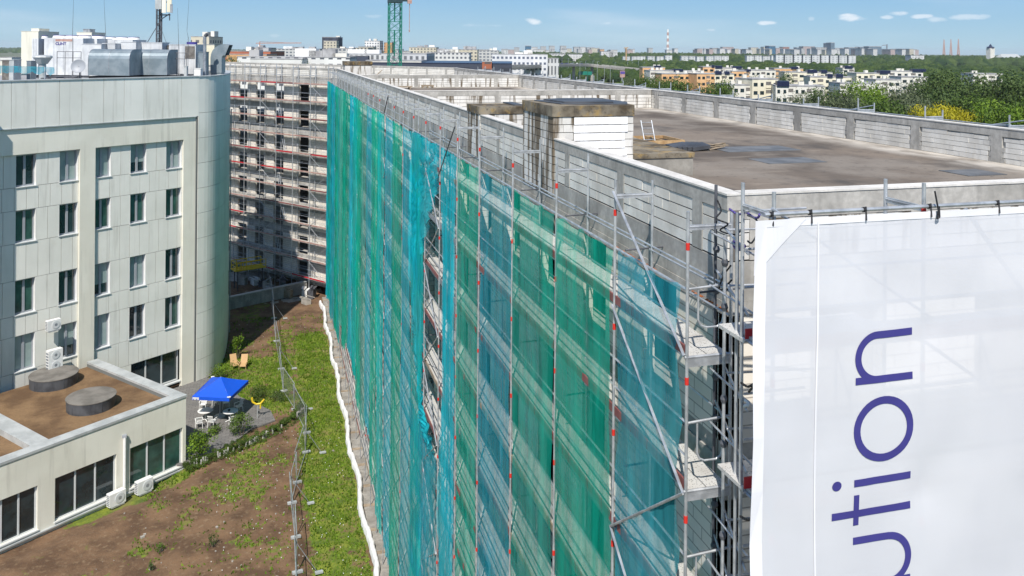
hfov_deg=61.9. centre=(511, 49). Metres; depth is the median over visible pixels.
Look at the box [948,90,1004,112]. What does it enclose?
tree
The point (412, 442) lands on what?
safety net
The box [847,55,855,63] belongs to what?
terraced house
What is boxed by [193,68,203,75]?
pump box
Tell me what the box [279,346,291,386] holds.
fence panel
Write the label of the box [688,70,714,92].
block of flats
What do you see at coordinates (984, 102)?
tree
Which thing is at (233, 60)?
tree
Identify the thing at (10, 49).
woodland
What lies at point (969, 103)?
tree
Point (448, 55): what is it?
city building
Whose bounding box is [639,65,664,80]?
block of flats
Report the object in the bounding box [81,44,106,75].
air handling unit
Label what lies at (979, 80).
tree
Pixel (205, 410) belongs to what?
patio table
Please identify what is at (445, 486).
safety net
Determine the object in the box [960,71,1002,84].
block of flats
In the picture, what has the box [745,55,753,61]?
terraced house
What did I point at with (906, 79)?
block of flats
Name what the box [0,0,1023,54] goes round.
sky
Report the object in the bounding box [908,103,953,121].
tree
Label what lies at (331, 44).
city building
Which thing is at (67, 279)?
window
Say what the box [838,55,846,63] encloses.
terraced house
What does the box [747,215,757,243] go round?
tie strap
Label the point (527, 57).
city building
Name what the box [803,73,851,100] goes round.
block of flats
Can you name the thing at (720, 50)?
city building
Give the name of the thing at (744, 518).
tie strap
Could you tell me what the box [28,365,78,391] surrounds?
roof drum
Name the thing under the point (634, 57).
terraced house
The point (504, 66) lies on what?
city building
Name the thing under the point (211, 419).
patio chair
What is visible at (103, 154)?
window
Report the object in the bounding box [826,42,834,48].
city building
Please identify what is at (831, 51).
city building
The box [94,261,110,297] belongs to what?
window
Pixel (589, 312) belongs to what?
safety net
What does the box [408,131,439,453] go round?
safety net
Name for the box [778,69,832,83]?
block of flats
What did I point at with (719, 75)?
block of flats
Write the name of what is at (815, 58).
terraced house
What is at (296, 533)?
fence panel
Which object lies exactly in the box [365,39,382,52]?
city building
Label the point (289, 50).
city building
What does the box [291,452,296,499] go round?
fence panel
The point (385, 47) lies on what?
city building
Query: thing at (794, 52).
city building
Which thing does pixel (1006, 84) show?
tree
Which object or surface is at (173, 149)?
window
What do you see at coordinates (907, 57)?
city building
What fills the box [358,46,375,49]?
city building
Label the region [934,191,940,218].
tie strap
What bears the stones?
on the terrace soil
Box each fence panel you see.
[270,277,273,310]
[272,300,282,339]
[276,322,280,362]
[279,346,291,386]
[283,367,294,406]
[289,472,308,535]
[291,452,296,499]
[293,384,307,427]
[294,536,316,575]
[295,425,320,478]
[295,504,296,562]
[305,406,306,445]
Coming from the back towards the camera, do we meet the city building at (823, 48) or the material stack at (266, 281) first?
the city building at (823, 48)
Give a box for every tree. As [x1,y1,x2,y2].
[225,55,240,82]
[622,73,637,85]
[632,71,656,88]
[642,73,667,89]
[656,76,678,89]
[665,74,695,91]
[697,79,721,94]
[705,76,738,96]
[722,86,735,95]
[773,92,801,104]
[778,71,795,83]
[787,88,811,103]
[805,84,848,106]
[814,84,866,108]
[826,67,853,75]
[838,93,868,110]
[841,76,888,104]
[855,85,887,107]
[860,91,913,116]
[877,76,916,103]
[888,84,939,114]
[893,89,935,115]
[902,76,946,104]
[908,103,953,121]
[909,68,956,96]
[919,103,967,122]
[922,67,969,99]
[922,86,976,111]
[923,89,961,110]
[934,100,982,123]
[935,69,990,95]
[945,91,994,118]
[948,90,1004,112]
[949,77,1000,115]
[961,72,996,96]
[967,95,1023,122]
[968,103,1001,124]
[972,94,1023,126]
[986,69,1021,103]
[991,71,1023,112]
[997,101,1023,124]
[1001,79,1023,111]
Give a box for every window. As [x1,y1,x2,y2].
[0,486,38,547]
[14,277,35,316]
[14,332,35,373]
[15,153,36,187]
[15,208,36,244]
[54,455,114,523]
[57,202,78,236]
[58,149,78,182]
[58,268,77,305]
[58,321,77,359]
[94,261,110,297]
[94,313,110,350]
[95,146,111,178]
[95,197,110,230]
[128,254,145,288]
[128,303,145,340]
[129,192,146,224]
[129,428,182,489]
[130,143,146,173]
[130,350,180,385]
[164,247,181,280]
[164,294,180,329]
[165,140,181,169]
[165,187,181,218]
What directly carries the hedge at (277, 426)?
on the terrace soil
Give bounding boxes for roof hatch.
[633,135,684,143]
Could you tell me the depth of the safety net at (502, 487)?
23.55 m
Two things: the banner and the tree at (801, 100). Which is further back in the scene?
the tree at (801, 100)
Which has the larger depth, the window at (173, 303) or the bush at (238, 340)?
the bush at (238, 340)
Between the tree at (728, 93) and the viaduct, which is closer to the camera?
the tree at (728, 93)
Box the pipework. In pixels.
[38,74,193,78]
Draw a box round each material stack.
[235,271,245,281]
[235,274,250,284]
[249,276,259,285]
[258,278,265,286]
[262,277,272,287]
[277,277,288,285]
[284,287,292,298]
[299,295,314,304]
[301,286,309,296]
[308,285,316,298]
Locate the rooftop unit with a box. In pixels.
[169,42,202,74]
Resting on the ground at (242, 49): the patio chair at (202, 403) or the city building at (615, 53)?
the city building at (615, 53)
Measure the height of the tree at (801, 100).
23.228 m
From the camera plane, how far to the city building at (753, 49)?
5000.06 m
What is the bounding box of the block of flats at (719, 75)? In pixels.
[714,71,733,82]
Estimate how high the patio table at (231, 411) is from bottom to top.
0.758 m
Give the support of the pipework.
on the office building at (115, 208)
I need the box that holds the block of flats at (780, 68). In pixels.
[769,66,802,77]
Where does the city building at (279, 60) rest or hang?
on the ground at (242, 49)
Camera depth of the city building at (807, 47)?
4189.52 m
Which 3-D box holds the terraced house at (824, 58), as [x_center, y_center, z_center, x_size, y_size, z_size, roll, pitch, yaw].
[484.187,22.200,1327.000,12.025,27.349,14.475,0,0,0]
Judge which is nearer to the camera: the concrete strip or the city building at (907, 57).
the concrete strip
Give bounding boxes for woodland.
[0,47,1022,56]
[532,51,1023,66]
[559,60,622,82]
[600,59,940,69]
[620,62,1023,84]
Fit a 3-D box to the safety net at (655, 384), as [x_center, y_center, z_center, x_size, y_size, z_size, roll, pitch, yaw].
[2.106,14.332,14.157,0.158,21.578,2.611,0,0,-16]
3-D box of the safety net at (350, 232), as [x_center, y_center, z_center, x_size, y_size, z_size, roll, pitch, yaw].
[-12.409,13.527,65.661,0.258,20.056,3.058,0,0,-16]
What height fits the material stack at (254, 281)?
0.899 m
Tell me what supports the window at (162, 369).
in the office building at (115, 208)
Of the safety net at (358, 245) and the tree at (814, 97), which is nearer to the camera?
the safety net at (358, 245)
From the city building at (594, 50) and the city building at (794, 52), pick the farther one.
the city building at (594, 50)
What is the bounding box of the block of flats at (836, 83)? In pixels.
[828,79,879,97]
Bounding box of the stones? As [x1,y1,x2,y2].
[96,319,333,571]
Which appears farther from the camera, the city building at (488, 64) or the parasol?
the city building at (488, 64)
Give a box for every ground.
[0,49,1023,549]
[230,270,325,303]
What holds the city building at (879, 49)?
on the ground at (242, 49)
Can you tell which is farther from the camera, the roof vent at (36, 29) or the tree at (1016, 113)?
the tree at (1016, 113)
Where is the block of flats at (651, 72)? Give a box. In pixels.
[644,68,687,84]
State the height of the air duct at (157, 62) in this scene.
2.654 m
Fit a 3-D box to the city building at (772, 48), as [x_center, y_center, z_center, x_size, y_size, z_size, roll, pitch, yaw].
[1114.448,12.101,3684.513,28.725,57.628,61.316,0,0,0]
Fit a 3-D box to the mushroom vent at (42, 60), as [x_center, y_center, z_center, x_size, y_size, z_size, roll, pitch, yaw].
[-35.207,1.499,64.000,1.400,2.198,1.400,0,0,-16]
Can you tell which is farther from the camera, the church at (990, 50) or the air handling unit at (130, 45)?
the church at (990, 50)
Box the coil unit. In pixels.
[1,60,8,79]
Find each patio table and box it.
[197,407,212,421]
[223,408,237,421]
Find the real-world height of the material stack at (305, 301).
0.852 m
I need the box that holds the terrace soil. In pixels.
[0,277,373,575]
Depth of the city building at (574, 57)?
1700.00 m
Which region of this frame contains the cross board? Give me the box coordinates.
[363,503,374,506]
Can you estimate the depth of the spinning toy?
64.24 m
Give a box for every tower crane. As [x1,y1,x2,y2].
[256,41,300,46]
[387,0,411,74]
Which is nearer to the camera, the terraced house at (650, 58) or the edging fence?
the edging fence
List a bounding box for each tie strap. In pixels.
[715,200,740,234]
[718,265,731,292]
[729,208,760,218]
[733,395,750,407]
[739,515,749,520]
[740,382,752,392]
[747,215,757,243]
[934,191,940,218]
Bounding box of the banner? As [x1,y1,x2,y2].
[750,200,1023,575]
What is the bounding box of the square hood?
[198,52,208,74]
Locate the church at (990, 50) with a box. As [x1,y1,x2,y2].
[986,44,994,58]
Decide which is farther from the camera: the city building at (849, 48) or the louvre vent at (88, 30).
the city building at (849, 48)
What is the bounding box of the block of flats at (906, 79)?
[889,73,925,91]
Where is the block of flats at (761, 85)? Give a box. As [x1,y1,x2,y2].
[735,74,778,98]
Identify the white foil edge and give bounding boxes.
[319,300,379,575]
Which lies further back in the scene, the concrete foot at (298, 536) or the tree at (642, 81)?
the tree at (642, 81)
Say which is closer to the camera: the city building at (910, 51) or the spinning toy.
the spinning toy
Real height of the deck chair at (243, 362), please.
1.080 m
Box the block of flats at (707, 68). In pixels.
[698,64,714,72]
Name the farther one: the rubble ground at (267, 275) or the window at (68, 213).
the rubble ground at (267, 275)
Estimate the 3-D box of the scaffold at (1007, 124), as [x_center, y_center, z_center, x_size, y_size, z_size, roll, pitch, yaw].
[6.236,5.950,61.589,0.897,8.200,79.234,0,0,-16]
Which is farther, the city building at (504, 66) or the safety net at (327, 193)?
the city building at (504, 66)
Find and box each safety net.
[325,81,328,297]
[327,82,331,300]
[329,83,333,318]
[332,85,335,323]
[334,87,338,331]
[336,88,340,342]
[338,89,344,324]
[341,91,346,349]
[345,93,349,342]
[347,95,353,358]
[351,97,359,375]
[355,100,362,410]
[360,103,366,431]
[364,105,371,436]
[369,109,377,490]
[375,111,384,533]
[382,116,393,563]
[389,121,401,575]
[399,127,410,575]
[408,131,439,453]
[408,132,423,575]
[408,398,436,575]
[436,147,456,575]
[455,159,478,575]
[477,171,510,575]
[510,189,553,575]
[554,218,612,575]
[615,254,681,575]
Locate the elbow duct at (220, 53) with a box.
[210,44,232,74]
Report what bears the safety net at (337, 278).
hanging from the scaffold at (693, 476)
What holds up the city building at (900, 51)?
on the ground at (242, 49)
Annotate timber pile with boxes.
[705,142,727,149]
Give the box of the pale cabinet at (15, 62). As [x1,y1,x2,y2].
[9,59,20,79]
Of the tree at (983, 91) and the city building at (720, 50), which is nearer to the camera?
the tree at (983, 91)
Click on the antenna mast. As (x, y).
(160, 4)
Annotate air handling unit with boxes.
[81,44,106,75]
[102,43,120,48]
[116,42,140,48]
[141,42,169,49]
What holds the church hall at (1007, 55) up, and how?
on the ground at (242, 49)
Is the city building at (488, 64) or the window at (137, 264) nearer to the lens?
the window at (137, 264)
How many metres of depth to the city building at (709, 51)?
2859.36 m
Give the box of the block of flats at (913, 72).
[874,68,925,76]
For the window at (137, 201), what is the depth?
67.52 m
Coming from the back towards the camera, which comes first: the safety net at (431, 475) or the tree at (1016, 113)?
the tree at (1016, 113)
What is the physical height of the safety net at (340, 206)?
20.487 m
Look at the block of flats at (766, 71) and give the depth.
450.15 m
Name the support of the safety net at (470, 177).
hanging from the scaffold at (693, 476)
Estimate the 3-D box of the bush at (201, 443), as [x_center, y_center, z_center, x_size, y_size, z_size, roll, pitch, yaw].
[-21.320,26.838,58.140,1.605,2.202,2.602,0,0,31]
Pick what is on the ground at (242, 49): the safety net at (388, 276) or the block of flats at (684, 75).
the block of flats at (684, 75)
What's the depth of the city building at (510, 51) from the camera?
3353.41 m
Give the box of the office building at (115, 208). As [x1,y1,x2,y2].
[0,70,231,392]
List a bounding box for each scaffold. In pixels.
[229,64,333,298]
[328,69,739,575]
[477,66,1023,128]
[707,179,1023,575]
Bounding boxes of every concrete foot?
[291,534,300,539]
[292,569,302,574]
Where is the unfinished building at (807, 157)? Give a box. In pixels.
[209,61,1023,575]
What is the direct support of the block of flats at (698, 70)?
on the ground at (242, 49)
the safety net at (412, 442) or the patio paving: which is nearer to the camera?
the safety net at (412, 442)
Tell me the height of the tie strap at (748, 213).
0.317 m
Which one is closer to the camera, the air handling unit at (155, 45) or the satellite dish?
the satellite dish
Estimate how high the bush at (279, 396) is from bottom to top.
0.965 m
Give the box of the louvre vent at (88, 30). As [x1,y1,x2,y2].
[83,29,94,31]
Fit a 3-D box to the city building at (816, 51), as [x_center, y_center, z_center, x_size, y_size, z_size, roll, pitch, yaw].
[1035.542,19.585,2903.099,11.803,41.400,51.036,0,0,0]
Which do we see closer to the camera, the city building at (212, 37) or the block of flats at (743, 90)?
the block of flats at (743, 90)
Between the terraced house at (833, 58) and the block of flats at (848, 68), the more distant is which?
the terraced house at (833, 58)
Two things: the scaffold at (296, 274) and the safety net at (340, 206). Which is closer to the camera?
the safety net at (340, 206)
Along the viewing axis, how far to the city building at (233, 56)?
470.00 m
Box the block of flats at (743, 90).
[715,80,749,98]
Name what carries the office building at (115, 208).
on the terrace podium
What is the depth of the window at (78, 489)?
51.94 m
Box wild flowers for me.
[211,421,362,574]
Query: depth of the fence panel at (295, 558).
45.38 m
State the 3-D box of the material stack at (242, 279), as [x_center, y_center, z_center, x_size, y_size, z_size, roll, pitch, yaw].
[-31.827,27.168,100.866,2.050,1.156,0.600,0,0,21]
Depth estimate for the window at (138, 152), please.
67.55 m
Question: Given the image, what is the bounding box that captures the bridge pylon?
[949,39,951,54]
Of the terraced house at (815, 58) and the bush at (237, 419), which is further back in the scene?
the terraced house at (815, 58)
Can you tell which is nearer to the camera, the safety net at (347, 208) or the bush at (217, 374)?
the safety net at (347, 208)
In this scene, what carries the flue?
on the office building at (115, 208)
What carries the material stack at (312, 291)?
on the terrace soil
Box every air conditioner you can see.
[45,317,60,332]
[46,347,62,369]
[106,487,125,508]
[134,475,152,495]
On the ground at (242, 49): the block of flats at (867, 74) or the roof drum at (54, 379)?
the block of flats at (867, 74)
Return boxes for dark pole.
[438,126,455,175]
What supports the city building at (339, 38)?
on the ground at (242, 49)
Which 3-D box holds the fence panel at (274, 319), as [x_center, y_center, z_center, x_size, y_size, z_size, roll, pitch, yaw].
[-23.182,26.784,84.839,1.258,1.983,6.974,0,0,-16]
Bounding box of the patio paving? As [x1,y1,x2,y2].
[173,377,274,465]
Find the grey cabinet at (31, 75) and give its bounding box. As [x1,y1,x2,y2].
[27,61,35,78]
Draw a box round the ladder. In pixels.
[640,120,654,140]
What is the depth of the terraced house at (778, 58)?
1320.00 m
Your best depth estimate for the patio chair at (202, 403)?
65.57 m
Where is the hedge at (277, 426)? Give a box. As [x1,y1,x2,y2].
[182,403,309,469]
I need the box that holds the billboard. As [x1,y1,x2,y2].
[620,71,624,81]
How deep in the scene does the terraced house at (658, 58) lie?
1548.62 m
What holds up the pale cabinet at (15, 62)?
on the office building at (115, 208)
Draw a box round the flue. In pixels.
[203,33,208,74]
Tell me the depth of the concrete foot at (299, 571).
45.44 m
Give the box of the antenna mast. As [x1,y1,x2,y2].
[147,0,172,41]
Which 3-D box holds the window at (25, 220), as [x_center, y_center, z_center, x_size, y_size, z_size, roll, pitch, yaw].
[-34.464,12.465,60.359,0.410,2.340,1.470,0,0,35]
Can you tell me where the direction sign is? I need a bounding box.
[578,71,587,74]
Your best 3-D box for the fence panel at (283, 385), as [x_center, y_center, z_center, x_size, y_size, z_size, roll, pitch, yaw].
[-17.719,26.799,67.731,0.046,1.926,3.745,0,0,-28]
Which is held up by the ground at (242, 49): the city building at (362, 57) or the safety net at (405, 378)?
the city building at (362, 57)
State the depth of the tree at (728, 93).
240.19 m
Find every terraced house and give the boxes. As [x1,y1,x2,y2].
[631,56,638,60]
[646,56,654,60]
[655,56,663,60]
[664,55,671,60]
[680,56,687,60]
[695,56,703,61]
[705,56,713,61]
[713,56,720,60]
[721,56,728,60]
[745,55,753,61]
[754,55,761,61]
[762,56,769,61]
[773,55,782,62]
[783,55,792,63]
[792,55,801,62]
[802,55,810,63]
[811,55,819,63]
[820,55,828,62]
[829,55,837,63]
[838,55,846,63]
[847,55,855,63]
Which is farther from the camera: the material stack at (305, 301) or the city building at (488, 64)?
the city building at (488, 64)
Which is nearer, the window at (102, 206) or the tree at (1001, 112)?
the window at (102, 206)
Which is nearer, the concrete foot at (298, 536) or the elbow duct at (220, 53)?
the concrete foot at (298, 536)
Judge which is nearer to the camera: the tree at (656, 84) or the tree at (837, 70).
the tree at (656, 84)
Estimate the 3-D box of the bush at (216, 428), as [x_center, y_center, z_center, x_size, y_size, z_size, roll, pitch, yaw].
[-21.531,27.572,61.656,1.110,0.743,1.420,0,0,6]
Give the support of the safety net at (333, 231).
hanging from the scaffold at (693, 476)
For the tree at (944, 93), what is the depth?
219.28 m
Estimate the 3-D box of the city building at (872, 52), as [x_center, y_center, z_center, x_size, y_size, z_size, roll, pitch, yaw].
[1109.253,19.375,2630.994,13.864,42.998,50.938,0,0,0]
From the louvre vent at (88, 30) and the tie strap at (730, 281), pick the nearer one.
the tie strap at (730, 281)
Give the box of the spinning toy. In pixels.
[251,397,264,417]
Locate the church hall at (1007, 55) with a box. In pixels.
[996,54,1020,57]
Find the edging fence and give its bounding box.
[194,407,303,464]
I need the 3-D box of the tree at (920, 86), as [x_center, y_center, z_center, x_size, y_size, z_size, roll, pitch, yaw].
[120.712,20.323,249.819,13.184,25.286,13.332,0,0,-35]
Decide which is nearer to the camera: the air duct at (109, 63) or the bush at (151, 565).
the bush at (151, 565)
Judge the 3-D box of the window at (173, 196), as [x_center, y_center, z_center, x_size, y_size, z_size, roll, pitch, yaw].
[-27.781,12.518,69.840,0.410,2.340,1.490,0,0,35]
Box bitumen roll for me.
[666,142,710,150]
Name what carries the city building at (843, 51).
on the ground at (242, 49)
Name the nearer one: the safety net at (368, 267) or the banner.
the banner
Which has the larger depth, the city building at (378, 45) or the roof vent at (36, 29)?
the city building at (378, 45)
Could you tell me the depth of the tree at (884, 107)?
196.24 m
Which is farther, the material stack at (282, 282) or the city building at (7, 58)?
the city building at (7, 58)
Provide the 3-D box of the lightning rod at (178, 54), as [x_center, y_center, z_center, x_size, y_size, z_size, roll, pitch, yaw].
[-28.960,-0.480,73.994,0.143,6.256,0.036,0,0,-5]
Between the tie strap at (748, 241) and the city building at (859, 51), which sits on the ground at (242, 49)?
the city building at (859, 51)
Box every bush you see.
[147,561,155,570]
[155,541,164,552]
[185,427,217,459]
[205,423,221,436]
[207,532,218,547]
[209,360,240,376]
[212,369,224,376]
[226,412,254,435]
[232,335,244,358]
[249,383,271,397]
[266,388,288,401]
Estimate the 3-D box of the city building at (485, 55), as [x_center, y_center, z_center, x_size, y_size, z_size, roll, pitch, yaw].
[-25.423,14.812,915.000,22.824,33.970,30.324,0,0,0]
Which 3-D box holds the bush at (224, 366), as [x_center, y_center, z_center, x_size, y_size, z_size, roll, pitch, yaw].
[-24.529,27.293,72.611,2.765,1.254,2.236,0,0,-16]
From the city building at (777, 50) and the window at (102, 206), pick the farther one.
the city building at (777, 50)
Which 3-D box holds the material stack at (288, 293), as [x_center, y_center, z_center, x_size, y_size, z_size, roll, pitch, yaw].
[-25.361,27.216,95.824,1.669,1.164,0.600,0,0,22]
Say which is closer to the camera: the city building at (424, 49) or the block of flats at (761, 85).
the block of flats at (761, 85)
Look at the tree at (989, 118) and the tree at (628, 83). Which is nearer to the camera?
the tree at (989, 118)
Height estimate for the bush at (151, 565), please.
0.534 m
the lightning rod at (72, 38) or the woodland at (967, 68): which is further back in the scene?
the woodland at (967, 68)
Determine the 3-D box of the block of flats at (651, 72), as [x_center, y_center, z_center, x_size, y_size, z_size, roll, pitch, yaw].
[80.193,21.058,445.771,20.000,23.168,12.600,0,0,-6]
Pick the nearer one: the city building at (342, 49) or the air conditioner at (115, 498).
the air conditioner at (115, 498)
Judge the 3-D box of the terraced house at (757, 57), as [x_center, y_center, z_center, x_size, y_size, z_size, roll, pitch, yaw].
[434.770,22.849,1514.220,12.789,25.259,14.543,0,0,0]
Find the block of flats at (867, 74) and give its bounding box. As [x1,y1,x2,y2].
[847,70,890,81]
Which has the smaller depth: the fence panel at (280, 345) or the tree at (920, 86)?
the fence panel at (280, 345)
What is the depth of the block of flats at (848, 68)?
520.00 m
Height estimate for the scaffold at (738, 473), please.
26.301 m
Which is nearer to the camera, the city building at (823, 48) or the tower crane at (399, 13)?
the tower crane at (399, 13)
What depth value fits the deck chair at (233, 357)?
74.77 m
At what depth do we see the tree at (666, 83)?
279.56 m
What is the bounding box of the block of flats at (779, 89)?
[771,81,824,103]
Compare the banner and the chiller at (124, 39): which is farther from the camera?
the chiller at (124, 39)
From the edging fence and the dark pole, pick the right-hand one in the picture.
the dark pole
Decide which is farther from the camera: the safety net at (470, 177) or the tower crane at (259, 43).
the tower crane at (259, 43)
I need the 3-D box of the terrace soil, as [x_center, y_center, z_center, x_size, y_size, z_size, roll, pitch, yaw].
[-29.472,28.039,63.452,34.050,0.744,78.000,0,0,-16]
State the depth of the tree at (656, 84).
288.91 m
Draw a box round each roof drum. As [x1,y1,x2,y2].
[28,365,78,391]
[65,386,116,415]
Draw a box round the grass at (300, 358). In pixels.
[127,314,371,575]
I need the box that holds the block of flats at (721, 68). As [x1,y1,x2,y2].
[715,65,742,72]
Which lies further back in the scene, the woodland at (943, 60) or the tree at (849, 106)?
the woodland at (943, 60)
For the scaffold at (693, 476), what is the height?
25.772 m
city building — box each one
[0,57,20,59]
[191,31,222,44]
[199,44,218,64]
[225,47,284,61]
[227,54,276,61]
[237,48,356,107]
[250,58,307,110]
[276,46,321,55]
[322,36,342,48]
[324,41,338,48]
[328,47,355,52]
[348,49,381,59]
[349,55,368,60]
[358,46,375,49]
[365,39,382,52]
[366,59,426,62]
[372,61,511,74]
[381,53,434,60]
[384,42,393,52]
[409,45,438,52]
[426,49,470,60]
[446,46,478,60]
[479,48,498,60]
[482,61,491,69]
[492,50,547,76]
[508,49,513,53]
[548,58,558,78]
[549,53,565,56]
[568,54,582,60]
[590,48,598,52]
[600,51,613,56]
[609,52,617,56]
[706,49,712,53]
[716,48,726,53]
[731,49,737,53]
[748,47,758,53]
[765,46,774,53]
[765,49,771,54]
[775,48,782,53]
[789,50,798,54]
[798,48,804,54]
[799,46,814,54]
[811,47,826,49]
[812,49,820,54]
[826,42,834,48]
[826,49,837,54]
[840,49,848,54]
[844,47,857,54]
[855,48,864,55]
[864,46,881,54]
[866,49,876,55]
[885,49,894,54]
[895,49,905,55]
[905,55,924,60]
[906,49,913,54]
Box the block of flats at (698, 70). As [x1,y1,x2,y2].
[688,68,700,72]
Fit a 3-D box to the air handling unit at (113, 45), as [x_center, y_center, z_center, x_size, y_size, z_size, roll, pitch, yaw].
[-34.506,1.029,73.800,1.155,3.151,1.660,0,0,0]
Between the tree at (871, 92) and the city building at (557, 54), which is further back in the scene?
the city building at (557, 54)
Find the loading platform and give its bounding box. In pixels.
[231,256,265,290]
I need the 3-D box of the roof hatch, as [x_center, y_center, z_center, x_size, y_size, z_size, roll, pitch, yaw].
[5.295,3.328,31.497,1.500,0.130,1.760,0,0,-16]
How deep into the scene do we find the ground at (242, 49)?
2758.49 m
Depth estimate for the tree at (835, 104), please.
223.87 m
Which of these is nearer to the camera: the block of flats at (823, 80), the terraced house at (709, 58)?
the block of flats at (823, 80)
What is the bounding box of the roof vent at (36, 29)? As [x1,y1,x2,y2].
[31,28,48,31]
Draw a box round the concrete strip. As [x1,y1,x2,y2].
[322,297,398,575]
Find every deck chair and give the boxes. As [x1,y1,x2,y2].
[230,353,238,368]
[239,354,247,369]
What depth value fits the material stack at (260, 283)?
99.84 m
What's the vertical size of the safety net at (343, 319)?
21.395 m
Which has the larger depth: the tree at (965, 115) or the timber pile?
the tree at (965, 115)
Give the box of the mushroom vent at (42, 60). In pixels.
[33,55,52,78]
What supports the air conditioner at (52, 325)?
attached to the office building at (115, 208)
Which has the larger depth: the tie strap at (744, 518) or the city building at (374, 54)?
the city building at (374, 54)
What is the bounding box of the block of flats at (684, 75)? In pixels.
[655,71,687,89]
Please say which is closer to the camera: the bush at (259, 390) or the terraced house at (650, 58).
the bush at (259, 390)
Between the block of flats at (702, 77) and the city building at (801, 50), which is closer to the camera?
the block of flats at (702, 77)
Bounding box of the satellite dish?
[71,59,85,77]
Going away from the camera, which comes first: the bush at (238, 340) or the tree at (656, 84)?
the bush at (238, 340)
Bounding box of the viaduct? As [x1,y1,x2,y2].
[512,63,638,81]
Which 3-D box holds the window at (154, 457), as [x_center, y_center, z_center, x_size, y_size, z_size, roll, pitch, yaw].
[-23.243,26.645,55.758,0.330,2.620,3.850,0,0,35]
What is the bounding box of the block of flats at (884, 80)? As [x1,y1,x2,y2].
[861,76,900,102]
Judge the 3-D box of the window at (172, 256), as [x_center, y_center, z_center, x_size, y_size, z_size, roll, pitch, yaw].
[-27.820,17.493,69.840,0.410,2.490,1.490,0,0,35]
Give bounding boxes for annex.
[0,359,186,553]
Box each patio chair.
[195,417,202,429]
[199,400,207,408]
[207,416,216,427]
[234,398,243,413]
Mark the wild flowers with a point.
(288, 490)
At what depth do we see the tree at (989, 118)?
166.18 m
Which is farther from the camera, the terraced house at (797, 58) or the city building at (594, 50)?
the city building at (594, 50)
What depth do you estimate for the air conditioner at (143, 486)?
54.30 m
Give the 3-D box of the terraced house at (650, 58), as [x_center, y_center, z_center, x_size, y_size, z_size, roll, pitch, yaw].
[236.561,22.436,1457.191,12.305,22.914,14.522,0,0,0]
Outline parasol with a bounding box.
[192,376,248,418]
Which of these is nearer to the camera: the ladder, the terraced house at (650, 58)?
the ladder
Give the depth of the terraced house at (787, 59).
1320.00 m
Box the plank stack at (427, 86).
[421,85,433,87]
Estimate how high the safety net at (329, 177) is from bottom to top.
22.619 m
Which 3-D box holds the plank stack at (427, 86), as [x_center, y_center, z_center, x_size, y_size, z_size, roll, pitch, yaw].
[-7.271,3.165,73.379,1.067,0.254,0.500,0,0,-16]
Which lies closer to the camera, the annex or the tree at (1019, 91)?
the annex
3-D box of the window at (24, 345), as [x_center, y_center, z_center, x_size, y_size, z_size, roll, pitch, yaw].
[-34.536,21.399,60.359,0.410,2.570,1.470,0,0,35]
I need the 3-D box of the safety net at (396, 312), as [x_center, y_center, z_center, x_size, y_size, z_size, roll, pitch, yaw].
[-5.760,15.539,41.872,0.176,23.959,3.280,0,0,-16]
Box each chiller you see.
[32,36,47,77]
[44,35,93,77]
[92,36,111,43]
[105,37,145,42]
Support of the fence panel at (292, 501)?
on the ballast block
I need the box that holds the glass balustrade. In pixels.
[0,65,54,74]
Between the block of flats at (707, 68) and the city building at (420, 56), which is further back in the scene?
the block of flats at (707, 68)
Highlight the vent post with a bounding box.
[183,66,188,75]
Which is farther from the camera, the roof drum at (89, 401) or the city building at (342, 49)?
the city building at (342, 49)
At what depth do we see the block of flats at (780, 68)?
500.00 m
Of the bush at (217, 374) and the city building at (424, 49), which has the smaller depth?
the bush at (217, 374)
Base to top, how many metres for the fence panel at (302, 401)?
1.983 m
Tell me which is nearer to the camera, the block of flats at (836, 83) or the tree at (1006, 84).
the tree at (1006, 84)
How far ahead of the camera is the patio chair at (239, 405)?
65.43 m
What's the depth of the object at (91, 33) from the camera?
90.00 m
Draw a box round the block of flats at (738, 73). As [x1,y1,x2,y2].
[726,68,750,79]
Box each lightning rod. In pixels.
[72,0,73,61]
[178,33,178,75]
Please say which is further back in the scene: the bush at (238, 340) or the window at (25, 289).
the bush at (238, 340)
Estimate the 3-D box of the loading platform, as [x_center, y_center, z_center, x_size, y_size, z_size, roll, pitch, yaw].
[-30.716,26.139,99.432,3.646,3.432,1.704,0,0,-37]
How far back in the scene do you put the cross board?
52.22 m
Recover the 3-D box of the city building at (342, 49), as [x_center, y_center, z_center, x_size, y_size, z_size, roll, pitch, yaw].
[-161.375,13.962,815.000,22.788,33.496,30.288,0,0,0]
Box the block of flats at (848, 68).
[835,66,853,74]
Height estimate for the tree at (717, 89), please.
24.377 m
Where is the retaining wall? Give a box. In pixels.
[230,280,306,309]
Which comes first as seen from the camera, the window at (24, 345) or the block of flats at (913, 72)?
the window at (24, 345)
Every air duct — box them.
[88,49,141,77]
[133,49,177,76]
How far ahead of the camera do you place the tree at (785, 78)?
399.57 m
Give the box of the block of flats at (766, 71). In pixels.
[738,67,775,77]
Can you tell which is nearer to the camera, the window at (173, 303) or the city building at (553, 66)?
the window at (173, 303)

